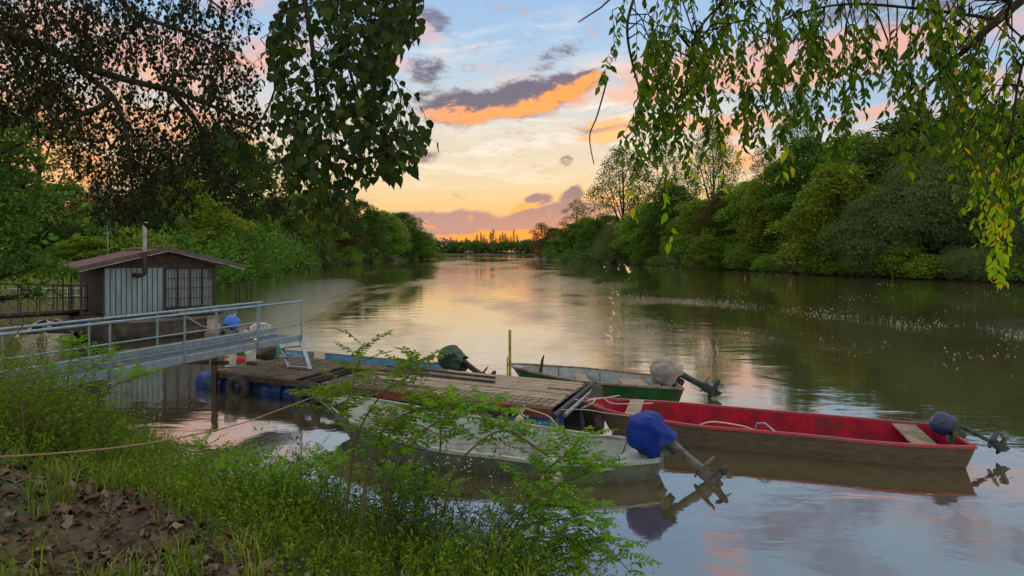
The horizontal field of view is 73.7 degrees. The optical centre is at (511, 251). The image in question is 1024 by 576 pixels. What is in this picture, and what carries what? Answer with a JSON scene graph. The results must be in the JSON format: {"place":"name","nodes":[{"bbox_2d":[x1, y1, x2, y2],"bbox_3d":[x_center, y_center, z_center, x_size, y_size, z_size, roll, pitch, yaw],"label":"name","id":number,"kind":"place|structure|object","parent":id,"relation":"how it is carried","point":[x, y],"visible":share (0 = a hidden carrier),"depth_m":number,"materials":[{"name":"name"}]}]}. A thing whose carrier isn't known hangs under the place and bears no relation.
{"place":"outdoors","nodes":[
{"label":"outdoors","id":0,"kind":"place"},
{"bbox_2d":[0,255,1023,575],"bbox_3d":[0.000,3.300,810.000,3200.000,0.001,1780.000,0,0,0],"label":"river","id":1,"kind":"structure","parent":0,"point":[770,515],"depth_m":18.20,"materials":[{"name":"liquid"}]},
{"bbox_2d":[15,319,73,348],"bbox_3d":[-16.946,3.025,24.811,1.755,0.831,4.218,0,0,-30],"label":"rowing boat","id":2,"kind":"object","parent":1,"relation":"on","point":[52,334],"visible":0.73,"depth_m":23.50,"materials":[{"name":"white wood"}]},
{"bbox_2d":[58,222,251,341],"bbox_3d":[-14.765,1.210,28.355,6.530,4.680,6.120,0,0,-40],"label":"houseboat","id":3,"kind":"object","parent":1,"relation":"on","point":[139,280],"visible":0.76,"depth_m":26.17,"materials":[{"name":"metal"}]},
{"bbox_2d":[0,283,87,318],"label":"footbridge","id":4,"kind":"object","parent":3,"relation":"on","point":[25,314],"visible":0.84,"depth_m":23.48,"materials":[{"name":"brown wood"}]},
{"bbox_2d":[164,267,213,309],"bbox_3d":[-12.707,1.420,26.940,1.875,1.620,0.061,0,0,-40],"label":"window","id":5,"kind":"structure","parent":3,"relation":"in","point":[173,273],"depth_m":26.87,"materials":[{"name":"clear glass"}]},
{"bbox_2d":[200,315,263,345],"bbox_3d":[-9.630,2.816,24.298,1.289,1.323,3.472,0,0,6],"label":"rowing boat","id":6,"kind":"object","parent":1,"relation":"on","point":[230,320],"visible":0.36,"depth_m":23.33,"materials":[{"name":"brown wood"}]},
{"bbox_2d":[277,345,495,373],"bbox_3d":[-3.665,2.892,18.196,7.140,1.097,1.449,0,0,27],"label":"flat boat","id":7,"kind":"object","parent":1,"relation":"on","point":[456,361],"visible":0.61,"depth_m":17.51,"materials":[{"name":"blue wood"}]},
{"bbox_2d":[195,356,596,428],"bbox_3d":[-2.922,2.960,15.320,9.842,1.080,2.849,0,0,26],"label":"floating raft","id":8,"kind":"object","parent":1,"relation":"on","point":[275,378],"visible":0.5,"depth_m":14.75,"materials":[{"name":"brown wood"}]},
{"bbox_2d":[0,300,311,394],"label":"gangway","id":9,"kind":"object","parent":8,"relation":"on","point":[199,355],"visible":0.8,"depth_m":13.52,"materials":[{"name":"metal"}]},
{"bbox_2d":[226,375,249,397],"bbox_3d":[-6.252,3.120,15.558,0.621,0.621,0.196,0,0,21],"label":"tyre","id":10,"kind":"object","parent":8,"relation":"hanging from","point":[241,381],"visible":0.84,"depth_m":15.48,"materials":[{"name":"rubber"}]},
{"bbox_2d":[293,380,319,407],"bbox_3d":[-4.383,3.080,14.595,0.651,0.651,0.207,0,0,21],"label":"tyre","id":11,"kind":"object","parent":8,"relation":"hanging from","point":[305,384],"visible":0.48,"depth_m":14.53,"materials":[{"name":"rubber"}]},
{"bbox_2d":[583,392,601,424],"bbox_3d":[1.580,3.080,13.277,0.218,0.702,0.702,0,0,27],"label":"tyre","id":12,"kind":"object","parent":8,"relation":"hanging from","point":[591,417],"visible":0.55,"depth_m":13.03,"materials":[{"name":"rubber"}]},
{"bbox_2d":[314,394,731,483],"bbox_3d":[-0.485,2.900,10.964,7.611,1.080,2.063,0,0,27],"label":"rowing boat","id":13,"kind":"object","parent":1,"relation":"on","point":[648,445],"visible":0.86,"depth_m":10.15,"materials":[{"name":"white paint"}]},
{"bbox_2d":[0,397,310,457],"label":"rope","id":14,"kind":"object","parent":13,"relation":"attached to","point":[30,455],"visible":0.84,"depth_m":5.72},
{"bbox_2d":[511,355,723,401],"bbox_3d":[2.328,2.923,16.143,5.024,1.034,1.826,0,0,31],"label":"fishing boat","id":15,"kind":"object","parent":1,"relation":"on","point":[663,381],"visible":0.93,"depth_m":15.49,"materials":[{"name":"metal"}]},
{"bbox_2d":[584,398,1012,468],"bbox_3d":[4.653,3.002,11.712,6.812,0.876,1.697,0,0,19],"label":"punt boat","id":16,"kind":"object","parent":1,"relation":"on","point":[937,441],"visible":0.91,"depth_m":11.32,"materials":[{"name":"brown wood"}]},
{"bbox_2d":[0,252,1023,575],"bbox_3d":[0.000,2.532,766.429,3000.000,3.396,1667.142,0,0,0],"label":"ground","id":17,"kind":"structure","parent":0,"point":[130,526],"depth_m":4.40,"materials":[{"name":"soil"}]},
{"bbox_2d":[0,97,78,302],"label":"maple tree","id":18,"kind":"object","parent":17,"relation":"on","point":[8,147],"visible":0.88,"depth_m":16.90,"materials":[{"name":"green plant"}]},
{"bbox_2d":[0,346,80,459],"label":"locust sapling","id":19,"kind":"object","parent":17,"relation":"on","point":[27,366],"visible":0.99,"depth_m":6.00,"materials":[{"name":"green plant"}]},
{"bbox_2d":[0,268,83,331],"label":"meadow grass","id":20,"kind":"structure","parent":17,"relation":"on","point":[31,279],"depth_m":34.76,"materials":[{"name":"plant"}]},
{"bbox_2d":[0,165,95,275],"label":"broadleaf tree","id":21,"kind":"object","parent":17,"relation":"on","point":[65,225],"visible":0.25,"depth_m":48.34,"materials":[{"name":"green plant"}]},
{"bbox_2d":[0,71,111,235],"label":"thin tree","id":22,"kind":"object","parent":17,"relation":"on","point":[58,163],"visible":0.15,"depth_m":74.65,"materials":[{"name":"green plant"}]},
{"bbox_2d":[0,367,130,462],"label":"weed bush","id":23,"kind":"object","parent":17,"relation":"on","point":[26,424],"visible":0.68,"depth_m":6.29,"materials":[{"name":"green plant"}]},
{"bbox_2d":[23,181,114,267],"bbox_3d":[-41.177,-2.203,61.956,10.355,8.421,10.152,0,0,41],"label":"broadleaf tree","id":24,"kind":"object","parent":17,"relation":"on","point":[61,188],"visible":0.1,"depth_m":61.12,"materials":[{"name":"green plant"}]},
{"bbox_2d":[0,312,145,450],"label":"weed bush","id":25,"kind":"object","parent":17,"relation":"on","point":[57,373],"visible":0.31,"depth_m":7.67,"materials":[{"name":"green plant"}]},
{"bbox_2d":[30,235,119,276],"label":"bush","id":26,"kind":"object","parent":17,"relation":"on","point":[85,243],"visible":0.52,"depth_m":45.13,"materials":[{"name":"green plant"}]},
{"bbox_2d":[29,379,165,468],"bbox_3d":[-4.300,2.045,7.298,1.138,1.597,2.261,0,0,-22],"label":"weed bush","id":27,"kind":"object","parent":17,"relation":"on","point":[92,435],"visible":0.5,"depth_m":6.87,"materials":[{"name":"green plant"}]},
{"bbox_2d":[36,333,167,446],"bbox_3d":[-4.004,1.437,6.691,1.344,1.247,0.588,0,0,18],"label":"locust sapling","id":28,"kind":"object","parent":17,"relation":"on","point":[137,370],"visible":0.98,"depth_m":6.76,"materials":[{"name":"green plant"}]},
{"bbox_2d":[57,190,158,237],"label":"thin tree","id":29,"kind":"object","parent":17,"relation":"on","point":[77,206],"visible":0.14,"depth_m":58.87,"materials":[{"name":"green plant"}]},
{"bbox_2d":[80,224,192,259],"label":"bank bush","id":30,"kind":"object","parent":17,"relation":"on","point":[135,242],"visible":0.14,"depth_m":47.48,"materials":[{"name":"green plant"}]},
{"bbox_2d":[92,194,201,243],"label":"broadleaf tree","id":31,"kind":"object","parent":17,"relation":"on","point":[177,222],"visible":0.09,"depth_m":65.57,"materials":[{"name":"green plant"}]},
{"bbox_2d":[0,0,294,234],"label":"poplar tree","id":32,"kind":"object","parent":17,"relation":"on","point":[19,38],"visible":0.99,"depth_m":8.92,"materials":[{"name":"green plant"}]},
{"bbox_2d":[107,424,234,504],"bbox_3d":[-3.096,2.193,6.325,1.150,1.021,2.120,0,0,-43],"label":"weed bush","id":33,"kind":"object","parent":17,"relation":"on","point":[132,457],"visible":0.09,"depth_m":6.22,"materials":[{"name":"green plant"}]},
{"bbox_2d":[143,181,256,268],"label":"broadleaf tree","id":34,"kind":"object","parent":17,"relation":"on","point":[204,214],"visible":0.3,"depth_m":79.17,"materials":[{"name":"green plant"}]},
{"bbox_2d":[171,426,257,480],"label":"locust sapling","id":35,"kind":"object","parent":17,"relation":"on","point":[201,444],"visible":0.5,"depth_m":6.25,"materials":[{"name":"green plant"}]},
{"bbox_2d":[0,189,446,286],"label":"undergrowth","id":36,"kind":"object","parent":17,"relation":"on","point":[274,253],"visible":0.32,"depth_m":72.41,"materials":[{"name":"green plant"}]},
{"bbox_2d":[156,122,297,256],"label":"broadleaf tree","id":37,"kind":"object","parent":17,"relation":"on","point":[220,152],"visible":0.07,"depth_m":115.83,"materials":[{"name":"green plant"}]},
{"bbox_2d":[0,447,456,575],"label":"twig litter","id":38,"kind":"object","parent":17,"relation":"on","point":[114,522],"visible":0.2,"depth_m":4.45,"materials":[{"name":"brown wood"}]},
{"bbox_2d":[0,434,470,575],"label":"fallen leaves","id":39,"kind":"object","parent":17,"relation":"on","point":[82,554],"visible":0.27,"depth_m":4.25,"materials":[{"name":"plant"}]},
{"bbox_2d":[135,436,352,526],"bbox_3d":[-1.948,1.893,5.203,1.515,1.143,1.749,0,0,0],"label":"weed bush","id":40,"kind":"object","parent":17,"relation":"on","point":[275,481],"visible":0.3,"depth_m":4.97,"materials":[{"name":"green plant"}]},
{"bbox_2d":[205,446,311,512],"bbox_3d":[-2.014,1.857,5.357,0.895,0.506,0.594,0,0,26],"label":"locust sapling","id":41,"kind":"object","parent":17,"relation":"on","point":[227,464],"visible":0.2,"depth_m":5.37,"materials":[{"name":"green plant"}]},
{"bbox_2d":[233,209,294,265],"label":"broadleaf tree","id":42,"kind":"object","parent":17,"relation":"on","point":[267,222],"visible":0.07,"depth_m":114.09,"materials":[{"name":"green plant"}]},
{"bbox_2d":[0,401,551,575],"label":"grass","id":43,"kind":"structure","parent":17,"relation":"on","point":[242,527],"depth_m":4.24,"materials":[{"name":"plant"}]},
{"bbox_2d":[216,445,336,496],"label":"locust sapling","id":44,"kind":"object","parent":17,"relation":"on","point":[260,458],"visible":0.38,"depth_m":5.22,"materials":[{"name":"green plant"}]},
{"bbox_2d":[262,196,320,263],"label":"broadleaf tree","id":45,"kind":"object","parent":17,"relation":"on","point":[288,224],"visible":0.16,"depth_m":137.74,"materials":[{"name":"green plant"}]},
{"bbox_2d":[243,442,363,522],"bbox_3d":[-1.454,1.672,4.828,0.848,0.628,0.586,0,0,0],"label":"locust sapling","id":46,"kind":"object","parent":17,"relation":"on","point":[338,462],"visible":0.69,"depth_m":4.81,"materials":[{"name":"green plant"}]},
{"bbox_2d":[0,412,608,575],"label":"grass tufts","id":47,"kind":"object","parent":17,"relation":"on","point":[60,493],"visible":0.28,"depth_m":3.89,"materials":[{"name":"plant"}]},
{"bbox_2d":[274,191,350,258],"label":"broadleaf tree","id":48,"kind":"object","parent":17,"relation":"on","point":[312,221],"visible":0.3,"depth_m":157.31,"materials":[{"name":"green plant"}]},
{"bbox_2d":[0,350,658,575],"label":"ground cover","id":49,"kind":"object","parent":17,"relation":"on","point":[314,519],"visible":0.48,"depth_m":4.39,"materials":[{"name":"green plant"}]},
{"bbox_2d":[224,0,438,263],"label":"poplar tree","id":50,"kind":"object","parent":17,"relation":"on","point":[390,27],"visible":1,"depth_m":4.14,"materials":[{"name":"green plant"}]},
{"bbox_2d":[298,198,369,256],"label":"broadleaf tree","id":51,"kind":"object","parent":17,"relation":"on","point":[343,243],"visible":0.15,"depth_m":184.05,"materials":[{"name":"green plant"}]},
{"bbox_2d":[330,245,367,263],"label":"bank bush","id":52,"kind":"object","parent":17,"relation":"on","point":[347,256],"visible":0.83,"depth_m":179.08,"materials":[{"name":"green plant"}]},
{"bbox_2d":[285,442,423,540],"bbox_3d":[-1.122,1.842,4.924,0.896,0.916,1.080,0,0,-32],"label":"weed bush","id":53,"kind":"object","parent":17,"relation":"on","point":[337,502],"visible":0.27,"depth_m":4.68,"materials":[{"name":"green plant"}]},
{"bbox_2d":[345,199,392,257],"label":"broadleaf tree","id":54,"kind":"object","parent":17,"relation":"on","point":[368,214],"visible":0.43,"depth_m":206.18,"materials":[{"name":"green plant"}]},
{"bbox_2d":[284,328,459,543],"bbox_3d":[-0.883,1.179,4.168,1.111,1.428,0.509,0,0,28],"label":"locust sapling","id":55,"kind":"object","parent":17,"relation":"on","point":[401,363],"visible":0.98,"depth_m":4.18,"materials":[{"name":"green plant"}]},
{"bbox_2d":[295,431,448,549],"bbox_3d":[-0.833,1.736,4.553,0.963,1.008,0.832,0,0,40],"label":"weed bush","id":56,"kind":"object","parent":17,"relation":"on","point":[395,486],"visible":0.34,"depth_m":4.52,"materials":[{"name":"green plant"}]},
{"bbox_2d":[250,442,512,562],"bbox_3d":[-1.023,2.056,5.370,1.889,1.425,1.501,0,0,23],"label":"weed bush","id":57,"kind":"object","parent":17,"relation":"on","point":[359,490],"visible":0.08,"depth_m":5.05,"materials":[{"name":"green plant"}]},
{"bbox_2d":[363,210,412,256],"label":"broadleaf tree","id":58,"kind":"object","parent":17,"relation":"on","point":[396,233],"visible":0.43,"depth_m":231.70,"materials":[{"name":"green plant"}]},
{"bbox_2d":[333,384,470,550],"bbox_3d":[-0.705,1.303,4.001,0.656,1.085,0.950,0,0,-42],"label":"locust sapling","id":59,"kind":"object","parent":17,"relation":"on","point":[398,427],"visible":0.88,"depth_m":4.07,"materials":[{"name":"green plant"}]},
{"bbox_2d":[353,458,471,542],"bbox_3d":[-0.637,1.677,4.392,0.738,0.686,0.590,0,0,-28],"label":"bush","id":60,"kind":"object","parent":17,"relation":"on","point":[403,476],"visible":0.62,"depth_m":4.40,"materials":[{"name":"green plant"}]},
{"bbox_2d":[389,211,435,255],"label":"broadleaf tree","id":61,"kind":"object","parent":17,"relation":"on","point":[409,222],"visible":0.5,"depth_m":266.03,"materials":[{"name":"green plant"}]},
{"bbox_2d":[279,416,575,573],"bbox_3d":[-0.519,1.757,4.618,1.892,1.666,1.621,0,0,0],"label":"weed bush","id":62,"kind":"object","parent":17,"relation":"on","point":[469,494],"visible":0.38,"depth_m":4.47,"materials":[{"name":"green plant"}]},
{"bbox_2d":[364,384,530,543],"bbox_3d":[-0.381,1.287,3.815,0.996,1.062,0.493,0,0,18],"label":"locust sapling","id":63,"kind":"object","parent":17,"relation":"on","point":[467,410],"visible":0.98,"depth_m":3.82,"materials":[{"name":"green plant"}]},
{"bbox_2d":[345,469,595,575],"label":"weed bush","id":64,"kind":"object","parent":17,"relation":"on","point":[440,527],"visible":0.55,"depth_m":3.86,"materials":[{"name":"green plant"}]},
{"bbox_2d":[368,238,572,253],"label":"wood","id":65,"kind":"object","parent":17,"relation":"on","point":[500,247],"visible":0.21,"depth_m":758.96,"materials":[{"name":"green plant"}]},
{"bbox_2d":[396,382,560,549],"bbox_3d":[-0.226,1.367,3.996,0.972,1.106,0.569,0,0,32],"label":"locust sapling","id":66,"kind":"object","parent":17,"relation":"on","point":[490,424],"visible":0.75,"depth_m":3.97,"materials":[{"name":"green plant"}]},
{"bbox_2d":[395,493,631,575],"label":"weed bush","id":67,"kind":"object","parent":17,"relation":"on","point":[595,568],"visible":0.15,"depth_m":4.65,"materials":[{"name":"green plant"}]},
{"bbox_2d":[471,478,615,574],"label":"locust sapling","id":68,"kind":"object","parent":17,"relation":"on","point":[580,549],"visible":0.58,"depth_m":4.14,"materials":[{"name":"green plant"}]},
{"bbox_2d":[533,227,569,255],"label":"broadleaf tree","id":69,"kind":"object","parent":17,"relation":"on","point":[547,237],"visible":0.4,"depth_m":282.75,"materials":[{"name":"green plant"}]},
{"bbox_2d":[474,420,629,575],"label":"locust sapling","id":70,"kind":"object","parent":17,"relation":"on","point":[540,463],"visible":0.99,"depth_m":3.87,"materials":[{"name":"green plant"}]},
{"bbox_2d":[545,222,590,255],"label":"broadleaf tree","id":71,"kind":"object","parent":17,"relation":"on","point":[564,231],"visible":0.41,"depth_m":251.59,"materials":[{"name":"green plant"}]},
{"bbox_2d":[479,482,662,575],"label":"locust sapling","id":72,"kind":"object","parent":17,"relation":"on","point":[574,507],"visible":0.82,"depth_m":4.15,"materials":[{"name":"green plant"}]},
{"bbox_2d":[574,219,613,257],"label":"broadleaf tree","id":73,"kind":"object","parent":17,"relation":"on","point":[583,243],"visible":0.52,"depth_m":223.85,"materials":[{"name":"green plant"}]},
{"bbox_2d":[592,223,619,262],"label":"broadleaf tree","id":74,"kind":"object","parent":17,"relation":"on","point":[602,245],"visible":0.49,"depth_m":195.60,"materials":[{"name":"green plant"}]},
{"bbox_2d":[576,144,660,242],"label":"tall tree","id":75,"kind":"object","parent":17,"relation":"on","point":[628,164],"visible":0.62,"depth_m":209.91,"materials":[{"name":"green plant"}]},
{"bbox_2d":[610,201,676,257],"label":"broadleaf tree","id":76,"kind":"object","parent":17,"relation":"on","point":[628,233],"visible":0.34,"depth_m":176.17,"materials":[{"name":"green plant"}]},
{"bbox_2d":[625,143,704,217],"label":"tall tree","id":77,"kind":"object","parent":17,"relation":"on","point":[659,177],"visible":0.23,"depth_m":204.36,"materials":[{"name":"green plant"}]},
{"bbox_2d":[630,181,706,257],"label":"broadleaf tree","id":78,"kind":"object","parent":17,"relation":"on","point":[677,191],"visible":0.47,"depth_m":163.48,"materials":[{"name":"green plant"}]},
{"bbox_2d":[658,198,716,261],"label":"broadleaf tree","id":79,"kind":"object","parent":17,"relation":"on","point":[692,207],"visible":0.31,"depth_m":143.35,"materials":[{"name":"green plant"}]},
{"bbox_2d":[681,234,728,269],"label":"bush","id":80,"kind":"object","parent":17,"relation":"on","point":[703,253],"visible":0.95,"depth_m":125.45,"materials":[{"name":"green plant"}]},
{"bbox_2d":[675,117,746,218],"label":"tall tree","id":81,"kind":"object","parent":17,"relation":"on","point":[710,163],"visible":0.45,"depth_m":183.35,"materials":[{"name":"green plant"}]},
{"bbox_2d":[687,188,749,256],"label":"broadleaf tree","id":82,"kind":"object","parent":17,"relation":"on","point":[716,203],"visible":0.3,"depth_m":132.81,"materials":[{"name":"green plant"}]},
{"bbox_2d":[701,178,779,261],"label":"broadleaf tree","id":83,"kind":"object","parent":17,"relation":"on","point":[738,195],"visible":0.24,"depth_m":126.75,"materials":[{"name":"green plant"}]},
{"bbox_2d":[722,241,768,270],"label":"bank bush","id":84,"kind":"object","parent":17,"relation":"on","point":[743,254],"visible":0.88,"depth_m":118.22,"materials":[{"name":"green plant"}]},
{"bbox_2d":[749,253,785,271],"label":"bank bush","id":85,"kind":"object","parent":17,"relation":"on","point":[763,259],"visible":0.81,"depth_m":111.53,"materials":[{"name":"green plant"}]},
{"bbox_2d":[733,160,808,260],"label":"broadleaf tree","id":86,"kind":"object","parent":17,"relation":"on","point":[749,206],"visible":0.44,"depth_m":119.22,"materials":[{"name":"green plant"}]},
{"bbox_2d":[539,203,1021,269],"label":"undergrowth","id":87,"kind":"object","parent":17,"relation":"on","point":[679,250],"visible":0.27,"depth_m":139.54,"materials":[{"name":"green plant"}]},
{"bbox_2d":[770,77,815,197],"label":"tall tree","id":88,"kind":"object","parent":17,"relation":"on","point":[797,132],"visible":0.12,"depth_m":149.38,"materials":[{"name":"green plant"}]},
{"bbox_2d":[578,0,1023,289],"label":"willow tree","id":89,"kind":"object","parent":17,"relation":"on","point":[944,65],"visible":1,"depth_m":4.56,"materials":[{"name":"green plant"}]},
{"bbox_2d":[757,133,844,259],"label":"broadleaf tree","id":90,"kind":"object","parent":17,"relation":"on","point":[810,162],"visible":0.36,"depth_m":115.87,"materials":[{"name":"green plant"}]},
{"bbox_2d":[795,248,837,274],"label":"bank bush","id":91,"kind":"object","parent":17,"relation":"on","point":[814,265],"visible":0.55,"depth_m":98.55,"materials":[{"name":"green plant"}]},
{"bbox_2d":[763,162,891,274],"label":"broadleaf tree","id":92,"kind":"object","parent":17,"relation":"on","point":[813,211],"visible":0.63,"depth_m":98.58,"materials":[{"name":"green plant"}]},
{"bbox_2d":[819,258,870,275],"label":"bank bush","id":93,"kind":"object","parent":17,"relation":"on","point":[836,268],"visible":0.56,"depth_m":93.72,"materials":[{"name":"green plant"}]},
{"bbox_2d":[810,129,898,225],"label":"broadleaf tree","id":94,"kind":"object","parent":17,"relation":"on","point":[854,139],"visible":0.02,"depth_m":123.10,"materials":[{"name":"green plant"}]},
{"bbox_2d":[844,249,901,276],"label":"bank bush","id":95,"kind":"object","parent":17,"relation":"on","point":[868,267],"visible":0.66,"depth_m":88.84,"materials":[{"name":"green plant"}]},
{"bbox_2d":[807,182,953,274],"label":"willow tree","id":96,"kind":"object","parent":17,"relation":"on","point":[864,242],"visible":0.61,"depth_m":89.49,"materials":[{"name":"green plant"}]},
{"bbox_2d":[809,110,979,201],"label":"broadleaf tree","id":97,"kind":"object","parent":17,"relation":"on","point":[880,150],"visible":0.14,"depth_m":109.22,"materials":[{"name":"green plant"}]},
{"bbox_2d":[870,241,942,277],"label":"bank bush","id":98,"kind":"object","parent":17,"relation":"on","point":[895,259],"visible":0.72,"depth_m":85.49,"materials":[{"name":"green plant"}]},
{"bbox_2d":[889,253,975,279],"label":"bank bush","id":99,"kind":"object","parent":17,"relation":"on","point":[931,265],"visible":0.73,"depth_m":81.29,"materials":[{"name":"green plant"}]},
{"bbox_2d":[851,134,1022,260],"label":"willow tree","id":100,"kind":"object","parent":17,"relation":"on","point":[937,192],"visible":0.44,"depth_m":86.22,"materials":[{"name":"green plant"}]},
{"bbox_2d":[909,107,1023,207],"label":"broadleaf tree","id":101,"kind":"object","parent":17,"relation":"on","point":[975,132],"visible":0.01,"depth_m":104.37,"materials":[{"name":"green plant"}]},
{"bbox_2d":[932,244,1015,280],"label":"bank bush","id":102,"kind":"object","parent":17,"relation":"on","point":[957,254],"visible":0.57,"depth_m":78.51,"materials":[{"name":"green plant"}]},
{"bbox_2d":[928,169,1023,268],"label":"willow tree","id":103,"kind":"object","parent":17,"relation":"on","point":[961,225],"visible":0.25,"depth_m":83.08,"materials":[{"name":"green plant"}]},
{"bbox_2d":[942,244,1023,281],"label":"bank bush","id":104,"kind":"object","parent":17,"relation":"on","point":[983,278],"visible":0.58,"depth_m":75.87,"materials":[{"name":"green plant"}]},
{"bbox_2d":[942,160,1023,263],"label":"willow tree","id":105,"kind":"object","parent":17,"relation":"on","point":[1015,231],"visible":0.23,"depth_m":77.78,"materials":[{"name":"green plant"}]},
{"bbox_2d":[952,99,1023,192],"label":"broadleaf tree","id":106,"kind":"object","parent":17,"relation":"on","point":[1019,137],"visible":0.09,"depth_m":96.61,"materials":[{"name":"green plant"}]},
{"bbox_2d":[0,0,1023,251],"label":"sky","id":107,"kind":"structure","parent":0,"point":[507,88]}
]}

